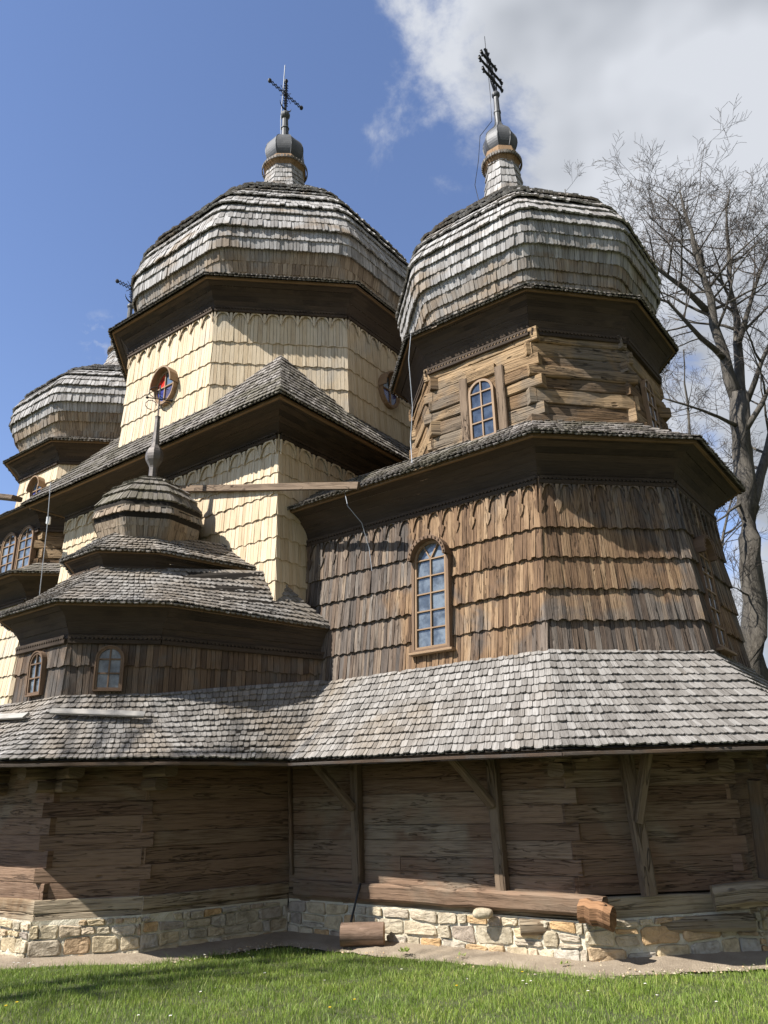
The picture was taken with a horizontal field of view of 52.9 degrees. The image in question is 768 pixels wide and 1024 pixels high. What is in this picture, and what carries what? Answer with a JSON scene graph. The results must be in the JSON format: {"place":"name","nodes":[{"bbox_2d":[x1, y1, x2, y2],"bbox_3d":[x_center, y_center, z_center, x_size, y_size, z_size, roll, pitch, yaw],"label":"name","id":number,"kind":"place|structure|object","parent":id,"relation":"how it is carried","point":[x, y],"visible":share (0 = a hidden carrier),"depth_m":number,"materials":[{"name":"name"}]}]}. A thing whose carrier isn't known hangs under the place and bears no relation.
{"place":"outdoors","nodes":[
{"label":"outdoors","id":0,"kind":"place"},
{"bbox_2d":[0,943,767,1023],"bbox_3d":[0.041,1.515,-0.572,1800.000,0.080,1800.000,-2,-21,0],"label":"ground","id":1,"kind":"structure","parent":0,"point":[360,993],"depth_m":6.87,"materials":[{"name":"plant"}]},
{"bbox_2d":[0,36,767,961],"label":"wooden church","id":2,"kind":"structure","parent":1,"relation":"on","point":[354,566],"depth_m":10.39,"materials":[{"name":"wood"}]},
{"bbox_2d":[0,532,17,572],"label":"window","id":3,"kind":"structure","parent":2,"relation":"in","point":[8,551],"depth_m":18.37,"materials":[{"name":"clear glass"}]},
{"bbox_2d":[0,712,29,719],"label":"loose board","id":4,"kind":"object","parent":2,"relation":"on","point":[11,716],"visible":1,"depth_m":9.89,"materials":[{"name":"grey wood"}]},
{"bbox_2d":[14,525,37,572],"bbox_3d":[-8.315,0.842,17.976,0.660,1.080,0.130,-16,-25,34],"label":"window","id":5,"kind":"structure","parent":2,"relation":"in","point":[25,551],"depth_m":17.94,"materials":[{"name":"clear glass"}]},
{"bbox_2d":[25,651,46,696],"bbox_3d":[-4.658,2.177,10.413,0.346,0.599,0.145,-16,-25,34],"label":"window","id":6,"kind":"structure","parent":2,"relation":"in","point":[37,671],"depth_m":10.37,"materials":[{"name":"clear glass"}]},
{"bbox_2d":[26,475,45,496],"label":"round window","id":7,"kind":"structure","parent":2,"relation":"in","point":[36,483],"depth_m":19.02,"materials":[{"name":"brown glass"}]},
{"bbox_2d":[49,708,145,717],"bbox_3d":[-3.569,2.507,9.642,1.148,0.141,0.089,1,-21,-6],"label":"loose board","id":8,"kind":"object","parent":2,"relation":"on","point":[93,712],"visible":1,"depth_m":9.62,"materials":[{"name":"grey wood"}]},
{"bbox_2d":[92,645,124,691],"bbox_3d":[-3.619,2.063,10.186,0.367,0.599,0.145,3,-21,-11],"label":"window","id":9,"kind":"structure","parent":2,"relation":"in","point":[108,675],"depth_m":10.14,"materials":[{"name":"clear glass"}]},
{"bbox_2d":[149,365,178,405],"bbox_3d":[-4.186,-2.402,14.758,0.627,0.784,0.255,-16,-25,34],"label":"round window","id":10,"kind":"structure","parent":2,"relation":"in","point":[165,376],"depth_m":14.77,"materials":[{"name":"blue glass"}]},
{"bbox_2d":[378,370,399,409],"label":"round window","id":11,"kind":"structure","parent":2,"relation":"in","point":[390,400],"depth_m":15.31,"materials":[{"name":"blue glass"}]},
{"bbox_2d":[407,535,455,656],"bbox_3d":[0.636,1.116,10.490,0.680,1.627,0.268,-16,-25,34],"label":"window","id":12,"kind":"structure","parent":2,"relation":"in","point":[429,556],"depth_m":10.45,"materials":[{"name":"clear glass"}]},
{"bbox_2d":[472,908,492,918],"bbox_3d":[1.106,4.490,8.641,0.234,0.117,0.144,-2,-21,0],"label":"loose stone","id":13,"kind":"object","parent":2,"relation":"on","point":[482,913],"visible":1,"depth_m":8.59,"materials":[{"name":"beige stone"}]},
{"bbox_2d":[468,378,498,440],"bbox_3d":[1.460,-1.509,11.371,0.420,0.982,0.117,-16,-25,34],"label":"window","id":14,"kind":"structure","parent":2,"relation":"in","point":[483,411],"depth_m":11.34,"materials":[{"name":"clear glass"}]},
{"bbox_2d":[640,379,660,428],"bbox_3d":[4.053,-1.569,11.735,0.093,0.981,0.421,-16,-25,34],"label":"window","id":15,"kind":"structure","parent":2,"relation":"in","point":[648,397],"depth_m":11.68,"materials":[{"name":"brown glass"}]},
{"bbox_2d":[693,534,736,656],"bbox_3d":[4.332,1.079,10.229,0.231,1.605,0.640,-16,-25,34],"label":"window","id":16,"kind":"structure","parent":2,"relation":"in","point":[702,544],"depth_m":10.22,"materials":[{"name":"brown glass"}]},
{"bbox_2d":[564,159,594,191],"bbox_3d":[8.860,-3.254,32.984,3.908,29.283,2.832,-12,-23,26],"label":"bare tree","id":17,"kind":"object","parent":1,"relation":"on","point":[577,170],"visible":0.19,"depth_m":37.40,"materials":[{"name":"brown plant"}]},
{"bbox_2d":[595,95,767,768],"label":"bare tree","id":18,"kind":"object","parent":1,"relation":"on","point":[752,590],"visible":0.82,"depth_m":23.81,"materials":[{"name":"brown plant"}]},
{"bbox_2d":[660,322,767,619],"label":"bare tree","id":19,"kind":"object","parent":1,"relation":"on","point":[731,501],"visible":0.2,"depth_m":35.22,"materials":[{"name":"brown plant"}]},
{"bbox_2d":[0,923,767,977],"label":"dirt path","id":20,"kind":"structure","parent":0,"point":[722,960],"depth_m":8.64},
{"bbox_2d":[339,922,384,946],"bbox_3d":[-0.259,5.076,9.278,0.524,0.262,0.276,-3,-21,3],"label":"cut log","id":21,"kind":"object","parent":20,"relation":"on","point":[352,934],"visible":1,"depth_m":9.18,"materials":[{"name":"brown wood"}]},
{"bbox_2d":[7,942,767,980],"bbox_3d":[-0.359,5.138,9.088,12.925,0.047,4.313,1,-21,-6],"label":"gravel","id":22,"kind":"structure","parent":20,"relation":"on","point":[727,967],"depth_m":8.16,"materials":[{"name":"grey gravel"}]},
{"bbox_2d":[398,946,409,951],"bbox_3d":[0.226,4.934,8.717,0.127,0.058,0.119,5,-22,-16],"label":"weed","id":23,"kind":"object","parent":20,"relation":"on","point":[406,948],"visible":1,"depth_m":8.72,"materials":[{"name":"green plant"}]},
{"bbox_2d":[0,0,767,667],"label":"sky","id":24,"kind":"structure","parent":0,"point":[121,120],"materials":[{"name":"blue"}]}
]}

